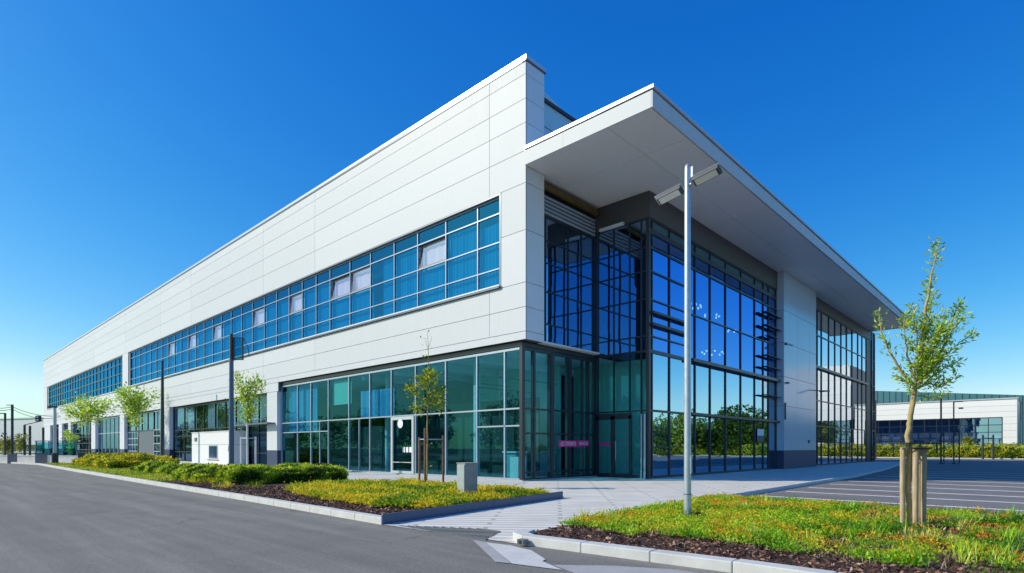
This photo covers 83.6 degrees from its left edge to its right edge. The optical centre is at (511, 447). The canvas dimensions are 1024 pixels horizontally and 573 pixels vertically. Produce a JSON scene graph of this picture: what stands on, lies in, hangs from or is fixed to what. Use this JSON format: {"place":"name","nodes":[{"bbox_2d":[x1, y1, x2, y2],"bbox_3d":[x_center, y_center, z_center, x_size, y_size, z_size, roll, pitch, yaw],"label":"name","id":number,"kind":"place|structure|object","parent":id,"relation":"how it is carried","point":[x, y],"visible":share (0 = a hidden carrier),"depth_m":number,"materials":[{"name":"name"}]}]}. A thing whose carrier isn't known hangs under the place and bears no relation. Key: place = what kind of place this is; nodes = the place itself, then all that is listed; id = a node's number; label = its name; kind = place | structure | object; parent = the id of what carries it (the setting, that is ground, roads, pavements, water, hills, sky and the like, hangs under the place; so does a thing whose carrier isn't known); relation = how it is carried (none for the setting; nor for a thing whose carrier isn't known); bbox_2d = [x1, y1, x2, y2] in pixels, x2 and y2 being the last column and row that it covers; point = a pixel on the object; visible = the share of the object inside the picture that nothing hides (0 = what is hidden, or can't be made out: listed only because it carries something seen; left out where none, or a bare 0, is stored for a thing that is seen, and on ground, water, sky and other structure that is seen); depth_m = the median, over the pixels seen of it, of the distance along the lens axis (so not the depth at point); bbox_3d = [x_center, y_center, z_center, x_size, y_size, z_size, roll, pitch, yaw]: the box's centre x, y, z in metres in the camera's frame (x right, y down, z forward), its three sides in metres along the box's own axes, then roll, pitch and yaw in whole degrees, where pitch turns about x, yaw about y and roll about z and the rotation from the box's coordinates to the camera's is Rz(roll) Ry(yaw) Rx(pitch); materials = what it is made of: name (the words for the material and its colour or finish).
{"place":"outdoors","nodes":[
{"label":"outdoors","id":0,"kind":"place"},
{"bbox_2d":[0,453,516,543],"bbox_3d":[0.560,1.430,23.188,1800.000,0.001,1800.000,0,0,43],"label":"ground","id":1,"kind":"structure","parent":0,"point":[304,458],"depth_m":74.23,"materials":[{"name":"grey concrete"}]},
{"bbox_2d":[0,417,44,452],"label":"annex building","id":2,"kind":"structure","parent":1,"relation":"on","point":[36,431],"depth_m":144.48,"materials":[{"name":"white paint"}]},
{"bbox_2d":[0,445,41,450],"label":"window","id":3,"kind":"structure","parent":2,"relation":"in","point":[32,446],"depth_m":144.23,"materials":[{"name":"teal glass"}]},
{"bbox_2d":[179,431,245,464],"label":"utility kiosk","id":4,"kind":"object","parent":1,"relation":"on","point":[211,447],"visible":0.75,"depth_m":43.61,"materials":[{"name":"white paint"}]},
{"bbox_2d":[209,445,217,458],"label":"window","id":5,"kind":"structure","parent":4,"relation":"in","point":[213,449],"depth_m":43.89,"materials":[{"name":"glass"}]},
{"bbox_2d":[240,423,256,464],"bbox_3d":[-14.757,0.015,31.915,0.916,2.730,0.346,0,0,0],"label":"tree stake","id":6,"kind":"object","parent":1,"relation":"on","point":[241,438],"visible":0.77,"depth_m":31.99,"materials":[{"name":"white paint"}]},
{"bbox_2d":[43,54,911,480],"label":"office building","id":7,"kind":"structure","parent":1,"relation":"on","point":[511,236],"depth_m":30.06,"materials":[{"name":"white paint"}]},
{"bbox_2d":[52,427,58,452],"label":"bay window","id":8,"kind":"structure","parent":7,"relation":"in","point":[57,427],"depth_m":96.57,"materials":[{"name":"teal glass"}]},
{"bbox_2d":[64,424,67,454],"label":"bay window","id":9,"kind":"structure","parent":7,"relation":"in","point":[65,425],"depth_m":91.74,"materials":[{"name":"teal glass"}]},
{"bbox_2d":[73,421,90,455],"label":"bay window","id":10,"kind":"structure","parent":7,"relation":"in","point":[83,439],"depth_m":83.39,"materials":[{"name":"teal glass"}]},
{"bbox_2d":[49,357,121,408],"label":"ribbon window","id":11,"kind":"structure","parent":7,"relation":"in","point":[107,377],"depth_m":78.43,"materials":[{"name":"blue glass"}]},
{"bbox_2d":[98,416,119,453],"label":"bay window","id":12,"kind":"structure","parent":7,"relation":"in","point":[114,432],"depth_m":71.77,"materials":[{"name":"glass"}]},
{"bbox_2d":[127,431,137,452],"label":"bay window","id":13,"kind":"structure","parent":7,"relation":"in","point":[132,432],"depth_m":64.47,"materials":[{"name":"metal"}]},
{"bbox_2d":[127,411,155,431],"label":"window","id":14,"kind":"structure","parent":7,"relation":"in","point":[149,426],"depth_m":61.67,"materials":[{"name":"teal glass"}]},
{"bbox_2d":[139,431,155,454],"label":"steel door","id":15,"kind":"structure","parent":7,"relation":"in","point":[145,437],"depth_m":60.71,"materials":[{"name":"grey metal"}]},
{"bbox_2d":[153,410,159,454],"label":"window","id":16,"kind":"structure","parent":7,"relation":"in","point":[158,411],"depth_m":58.57,"materials":[{"name":"glass"}]},
{"bbox_2d":[173,394,266,464],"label":"window","id":17,"kind":"structure","parent":7,"relation":"in","point":[213,407],"depth_m":48.51,"materials":[{"name":"teal glass"}]},
{"bbox_2d":[131,197,498,384],"bbox_3d":[-21.724,-8.780,44.597,58.920,3.880,0.334,0,0,43],"label":"ribbon window","id":18,"kind":"structure","parent":7,"relation":"in","point":[465,274],"depth_m":32.88,"materials":[{"name":"glass"}]},
{"bbox_2d":[281,347,518,479],"bbox_3d":[-7.591,-1.390,31.292,22.120,5.560,0.120,0,0,43],"label":"lobby window","id":19,"kind":"structure","parent":7,"relation":"in","point":[504,351],"depth_m":30.01,"materials":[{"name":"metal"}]},
{"bbox_2d":[391,416,414,473],"bbox_3d":[-5.639,-0.125,29.325,1.960,2.910,0.158,0,0,43],"label":"door","id":20,"kind":"structure","parent":7,"relation":"in","point":[400,423],"depth_m":29.26,"materials":[{"name":"metal"}]},
{"bbox_2d":[525,347,594,479],"bbox_3d":[2.194,-1.390,25.619,0.160,5.580,5.180,0,0,43],"label":"lobby window","id":21,"kind":"structure","parent":7,"relation":"in","point":[550,410],"depth_m":25.86,"materials":[{"name":"teal glass"}]},
{"bbox_2d":[537,214,594,351],"bbox_3d":[2.508,-7.260,25.908,0.090,5.640,4.390,0,0,43],"label":"recess window","id":22,"kind":"structure","parent":7,"relation":"in","point":[569,252],"depth_m":25.92,"materials":[{"name":"blue glass"}]},
{"bbox_2d":[596,413,631,476],"bbox_3d":[4.705,-0.125,26.647,1.960,2.910,0.119,0,0,43],"label":"door","id":23,"kind":"structure","parent":7,"relation":"in","point":[612,417],"depth_m":26.63,"materials":[{"name":"metal"}]},
{"bbox_2d":[785,403,786,419],"bbox_3d":[17.745,-2.350,37.124,0.068,1.100,0.180,0,0,43],"label":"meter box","id":24,"kind":"object","parent":7,"relation":"attached to","point":[785,411],"visible":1,"depth_m":37.10,"materials":[{"name":"grey metal"}]},
{"bbox_2d":[811,390,829,391],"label":"wall floodlight","id":25,"kind":"object","parent":7,"relation":"attached to","point":[821,390],"depth_m":40.73,"materials":[{"name":"grey metal"}]},
{"bbox_2d":[513,529,842,572],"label":"kerb","id":26,"kind":"structure","parent":1,"relation":"on","point":[714,563],"depth_m":6.93,"materials":[{"name":"concrete"}]},
{"bbox_2d":[876,457,1023,458],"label":"kerb","id":27,"kind":"structure","parent":1,"relation":"on","point":[958,458],"depth_m":70.62,"materials":[{"name":"concrete"}]},
{"bbox_2d":[164,480,524,514],"bbox_3d":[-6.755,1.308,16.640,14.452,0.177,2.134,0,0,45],"label":"bark mulch","id":28,"kind":"object","parent":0,"point":[257,492],"visible":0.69,"depth_m":15.45,"materials":[{"name":"brown wood"}]},
{"bbox_2d":[71,452,180,468],"bbox_3d":[-27.198,0.868,40.024,11.062,1.186,4.362,0,0,43],"label":"hedge","id":29,"kind":"object","parent":28,"relation":"on","point":[116,460],"visible":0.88,"depth_m":37.10,"materials":[{"name":"green plant"}]},
{"bbox_2d":[129,460,205,474],"bbox_3d":[-16.712,1.040,28.493,10.454,0.786,1.857,0,0,43],"label":"hedge","id":30,"kind":"object","parent":28,"relation":"on","point":[163,467],"visible":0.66,"depth_m":28.50,"materials":[{"name":"green plant"}]},
{"bbox_2d":[171,462,220,482],"bbox_3d":[-12.099,1.001,23.030,3.064,0.843,2.244,0,0,43],"label":"shrub","id":31,"kind":"object","parent":28,"relation":"on","point":[198,472],"visible":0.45,"depth_m":22.37,"materials":[{"name":"green plant"}]},
{"bbox_2d":[228,334,249,464],"bbox_3d":[-13.827,-2.175,28.950,1.061,7.150,0.294,0,0,5],"label":"street lamp","id":32,"kind":"object","parent":28,"relation":"on","point":[231,408],"visible":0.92,"depth_m":28.91,"materials":[{"name":"metal"}]},
{"bbox_2d":[184,474,318,487],"bbox_3d":[-9.453,1.149,20.937,5.912,0.321,4.048,0,0,43],"label":"ground cover","id":33,"kind":"object","parent":28,"relation":"on","point":[228,484],"visible":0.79,"depth_m":20.20,"materials":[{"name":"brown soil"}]},
{"bbox_2d":[207,462,348,484],"bbox_3d":[-9.054,0.991,22.462,2.616,0.832,4.767,0,0,43],"label":"hedge","id":34,"kind":"object","parent":28,"relation":"on","point":[278,473],"visible":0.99,"depth_m":21.40,"materials":[{"name":"green plant"}]},
{"bbox_2d":[282,476,551,508],"bbox_3d":[-3.382,1.145,16.567,8.877,0.337,5.675,0,0,43],"label":"ground cover","id":35,"kind":"object","parent":28,"relation":"on","point":[409,492],"visible":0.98,"depth_m":14.81,"materials":[{"name":"green plant"}]},
{"bbox_2d":[402,330,448,479],"bbox_3d":[-2.898,-1.313,19.177,1.630,5.268,1.180,0,0,0],"label":"young tree","id":36,"kind":"object","parent":28,"relation":"on","point":[429,374],"visible":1,"depth_m":19.16,"materials":[{"name":"green plant"}]},
{"bbox_2d":[418,428,443,482],"bbox_3d":[-2.716,0.365,19.152,0.877,2.030,0.297,0,0,0],"label":"tree stake","id":37,"kind":"object","parent":28,"relation":"on","point":[419,456],"visible":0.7,"depth_m":19.23,"materials":[{"name":"red wood"}]},
{"bbox_2d":[457,462,476,492],"bbox_3d":[-1.183,0.875,15.134,0.350,0.950,0.477,0,0,43],"label":"utility cabinet","id":38,"kind":"object","parent":28,"relation":"on","point":[466,476],"visible":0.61,"depth_m":14.99,"materials":[{"name":"metal"}]},
{"bbox_2d":[0,463,728,572],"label":"road","id":39,"kind":"structure","parent":0,"point":[54,520],"depth_m":8.71,"materials":[{"name":"grey asphalt"}]},
{"bbox_2d":[473,540,509,562],"bbox_3d":[-0.308,1.389,7.727,0.163,0.001,1.822,0,0,-14],"label":"road marking","id":40,"kind":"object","parent":39,"relation":"on","point":[493,554],"depth_m":7.57,"materials":[{"name":"paint"}]},
{"bbox_2d":[517,538,527,544],"bbox_3d":[0.148,1.335,8.123,0.120,0.070,0.120,0,0,43],"label":"kerb drain","id":41,"kind":"object","parent":39,"relation":"on","point":[522,541],"visible":1,"depth_m":8.08,"materials":[{"name":"grey"}]},
{"bbox_2d":[486,542,561,569],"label":"pavement ramp","id":42,"kind":"structure","parent":39,"relation":"on","point":[516,555],"depth_m":7.30,"materials":[{"name":"concrete"}]},
{"bbox_2d":[555,565,695,572],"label":"pavement ramp","id":43,"kind":"structure","parent":39,"relation":"on","point":[595,569],"depth_m":6.54,"materials":[{"name":"concrete"}]},
{"bbox_2d":[347,472,527,485],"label":"path","id":44,"kind":"structure","parent":0,"point":[361,475],"depth_m":25.57,"materials":[{"name":"grey concrete"}]},
{"bbox_2d":[107,381,160,452],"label":"young tree","id":45,"kind":"object","parent":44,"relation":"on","point":[132,402],"visible":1,"depth_m":53.35,"materials":[{"name":"green plant"}]},
{"bbox_2d":[160,361,164,455],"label":"utility pole","id":46,"kind":"object","parent":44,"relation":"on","point":[162,443],"visible":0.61,"depth_m":45.91,"materials":[{"name":"black metal"}]},
{"bbox_2d":[224,371,266,463],"bbox_3d":[-14.766,-1.505,31.781,2.384,5.654,1.884,0,0,-7],"label":"young tree","id":47,"kind":"object","parent":44,"relation":"on","point":[244,398],"visible":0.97,"depth_m":31.83,"materials":[{"name":"green plant"}]},
{"bbox_2d":[0,454,899,542],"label":"pavement","id":48,"kind":"structure","parent":0,"point":[603,493],"depth_m":17.70,"materials":[{"name":"grey concrete"}]},
{"bbox_2d":[0,413,5,454],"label":"gantry pole","id":49,"kind":"object","parent":48,"relation":"on","point":[4,433],"visible":0.69,"depth_m":57.95,"materials":[{"name":"black metal"}]},
{"bbox_2d":[0,436,18,454],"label":"bush","id":50,"kind":"object","parent":48,"relation":"on","point":[8,445],"visible":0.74,"depth_m":59.83,"materials":[{"name":"green plant"}]},
{"bbox_2d":[7,404,16,463],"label":"cable pole","id":51,"kind":"object","parent":48,"relation":"on","point":[12,457],"visible":0.87,"depth_m":49.92,"materials":[{"name":"grey metal"}]},
{"bbox_2d":[0,407,60,418],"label":"overhead cable","id":52,"kind":"object","parent":51,"relation":"attached to","point":[27,412],"visible":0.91,"depth_m":51.73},
{"bbox_2d":[35,415,41,421],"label":"traffic signal","id":53,"kind":"object","parent":52,"relation":"hanging from","point":[38,419],"visible":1,"depth_m":53.09,"materials":[{"name":"black metal"}]},
{"bbox_2d":[10,433,31,454],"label":"bush","id":54,"kind":"object","parent":48,"relation":"on","point":[20,442],"visible":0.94,"depth_m":65.86,"materials":[{"name":"green plant"}]},
{"bbox_2d":[23,420,44,454],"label":"pergola frame","id":55,"kind":"object","parent":48,"relation":"on","point":[43,439],"visible":0.69,"depth_m":65.93,"materials":[{"name":"grey metal"}]},
{"bbox_2d":[0,455,77,462],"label":"wall","id":56,"kind":"structure","parent":48,"relation":"on","point":[31,458],"depth_m":50.94,"materials":[{"name":"concrete"}]},
{"bbox_2d":[34,453,46,463],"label":"planter box","id":57,"kind":"object","parent":48,"relation":"on","point":[41,458],"visible":0.82,"depth_m":46.98,"materials":[{"name":"grey concrete"}]},
{"bbox_2d":[47,406,58,462],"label":"street lamp","id":58,"kind":"object","parent":48,"relation":"on","point":[54,456],"visible":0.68,"depth_m":45.92,"materials":[{"name":"metal"}]},
{"bbox_2d":[35,441,77,455],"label":"glass railing","id":59,"kind":"object","parent":48,"relation":"on","point":[49,445],"visible":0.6,"depth_m":53.66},
{"bbox_2d":[59,429,79,455],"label":"young tree","id":60,"kind":"object","parent":48,"relation":"on","point":[73,436],"visible":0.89,"depth_m":56.53,"materials":[{"name":"green plant"}]},
{"bbox_2d":[57,391,116,451],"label":"young tree","id":61,"kind":"object","parent":48,"relation":"on","point":[86,409],"visible":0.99,"depth_m":53.79,"materials":[{"name":"green plant"}]},
{"bbox_2d":[0,461,380,524],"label":"kerb","id":62,"kind":"structure","parent":48,"relation":"on","point":[355,515],"depth_m":14.64,"materials":[{"name":"concrete"}]},
{"bbox_2d":[399,525,500,539],"bbox_3d":[-0.952,1.385,9.638,2.200,0.030,0.715,0,0,43],"label":"ramp","id":63,"kind":"object","parent":48,"relation":"on","point":[481,534],"visible":1,"depth_m":9.40,"materials":[{"name":"grey concrete"}]},
{"bbox_2d":[381,491,562,524],"bbox_3d":[-0.476,1.309,13.086,0.059,0.203,6.632,0,0,34],"label":"kerb edging","id":64,"kind":"object","parent":48,"relation":"on","point":[395,517],"visible":0.88,"depth_m":12.19,"materials":[{"name":"concrete"}]},
{"bbox_2d":[0,0,1023,417],"label":"sky","id":65,"kind":"structure","parent":0,"point":[139,139],"materials":[{"name":"blue"}]},
{"bbox_2d":[510,456,525,477],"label":"planter block","id":66,"kind":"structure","parent":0,"point":[514,466],"depth_m":24.65,"materials":[{"name":"teal paint"}]},
{"bbox_2d":[502,451,556,475],"bbox_3d":[0.885,0.765,27.831,0.900,1.170,3.000,0,0,43],"label":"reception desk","id":67,"kind":"object","parent":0,"point":[543,460],"visible":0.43,"depth_m":27.11,"materials":[{"name":"teal paint"}]},
{"bbox_2d":[534,504,1023,572],"bbox_3d":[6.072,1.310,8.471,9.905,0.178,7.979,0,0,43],"label":"bark mulch","id":68,"kind":"object","parent":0,"point":[799,558],"visible":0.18,"depth_m":7.33,"materials":[{"name":"brown wood"}]},
{"bbox_2d":[654,163,722,514],"bbox_3d":[3.386,-2.055,11.036,1.314,6.810,0.224,0,0,43],"label":"street lamp","id":69,"kind":"object","parent":68,"relation":"on","point":[713,171],"visible":0.94,"depth_m":10.97,"materials":[{"name":"silver metal"}]},
{"bbox_2d":[557,491,1023,572],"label":"ground cover","id":70,"kind":"object","parent":68,"relation":"on","point":[680,519],"visible":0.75,"depth_m":8.99,"materials":[{"name":"green plant"}]},
{"bbox_2d":[569,493,1023,572],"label":"flowers","id":71,"kind":"object","parent":70,"relation":"on","point":[837,527],"visible":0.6,"depth_m":9.05,"materials":[{"name":"plant"}]},
{"bbox_2d":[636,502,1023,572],"bbox_3d":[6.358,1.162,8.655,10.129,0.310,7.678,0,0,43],"label":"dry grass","id":72,"kind":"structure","parent":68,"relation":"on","point":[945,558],"depth_m":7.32,"materials":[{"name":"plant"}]},
{"bbox_2d":[891,442,939,527],"bbox_3d":[6.662,0.649,9.471,0.510,1.462,0.440,0,0,0],"label":"tree stake guard","id":73,"kind":"object","parent":68,"relation":"on","point":[919,475],"visible":0.81,"depth_m":9.38,"materials":[{"name":"brown wood"}]},
{"bbox_2d":[869,236,978,524],"bbox_3d":[6.726,-1.112,9.473,1.665,4.869,0.851,0,0,2],"label":"young tree","id":74,"kind":"object","parent":68,"relation":"on","point":[924,355],"visible":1,"depth_m":9.44,"materials":[{"name":"green plant"}]},
{"bbox_2d":[744,458,1023,515],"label":"parking lot","id":75,"kind":"structure","parent":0,"point":[1003,471],"depth_m":20.48,"materials":[{"name":"grey asphalt"}]},
{"bbox_2d":[723,463,905,497],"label":"kerb","id":76,"kind":"structure","parent":75,"relation":"on","point":[762,490],"depth_m":20.71,"materials":[{"name":"concrete"}]},
{"bbox_2d":[875,400,877,458],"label":"lamp post","id":77,"kind":"object","parent":75,"relation":"on","point":[875,430],"visible":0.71,"depth_m":69.92,"materials":[{"name":"grey metal"}]},
{"bbox_2d":[769,471,1023,510],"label":"road markings","id":78,"kind":"object","parent":75,"relation":"on","point":[926,498],"visible":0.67,"depth_m":18.09,"materials":[{"name":"paint"}]},
{"bbox_2d":[939,394,942,463],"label":"lamp post","id":79,"kind":"object","parent":75,"relation":"on","point":[940,431],"visible":0.88,"depth_m":48.86,"materials":[{"name":"black metal"}]},
{"bbox_2d":[943,429,959,463],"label":"gate frame","id":80,"kind":"object","parent":75,"relation":"on","point":[959,448],"visible":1,"depth_m":48.94,"materials":[{"name":"metal"}]},
{"bbox_2d":[951,401,962,463],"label":"lamp post","id":81,"kind":"object","parent":75,"relation":"on","point":[954,430],"visible":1,"depth_m":48.80,"materials":[{"name":"black metal"}]},
{"bbox_2d":[982,435,993,458],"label":"gate frame","id":82,"kind":"object","parent":75,"relation":"on","point":[983,443],"visible":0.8,"depth_m":67.88,"materials":[{"name":"grey metal"}]},
{"bbox_2d":[876,397,1021,447],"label":"neighbour building","id":83,"kind":"structure","parent":0,"point":[999,419],"depth_m":81.84,"materials":[{"name":"white metal"}]},
{"bbox_2d":[876,417,1002,447],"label":"ribbon window","id":84,"kind":"structure","parent":83,"relation":"in","point":[923,430],"depth_m":82.64,"materials":[{"name":"blue glass"}]},
{"label":"turf bed","id":85,"kind":"structure","parent":0,"visible":0},
{"bbox_2d":[76,452,106,457],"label":"planter box","id":86,"kind":"object","parent":85,"relation":"on","point":[81,454],"visible":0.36,"depth_m":45.27,"materials":[{"name":"grey concrete"}]},
{"bbox_2d":[41,462,173,480],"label":"grass","id":87,"kind":"structure","parent":85,"relation":"on","point":[126,472],"depth_m":28.89,"materials":[{"name":"green plant"}]},
{"label":"lawn","id":88,"kind":"structure","parent":0,"visible":0},
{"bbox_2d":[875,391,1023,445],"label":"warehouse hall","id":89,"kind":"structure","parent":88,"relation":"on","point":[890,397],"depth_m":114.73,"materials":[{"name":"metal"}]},
{"bbox_2d":[876,442,1023,457],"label":"hedge","id":90,"kind":"object","parent":88,"relation":"on","point":[1000,451],"visible":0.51,"depth_m":71.44,"materials":[{"name":"green plant"}]},
{"bbox_2d":[958,435,974,446],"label":"tree","id":91,"kind":"object","parent":88,"relation":"on","point":[968,440],"visible":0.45,"depth_m":77.26,"materials":[{"name":"green plant"}]}
]}

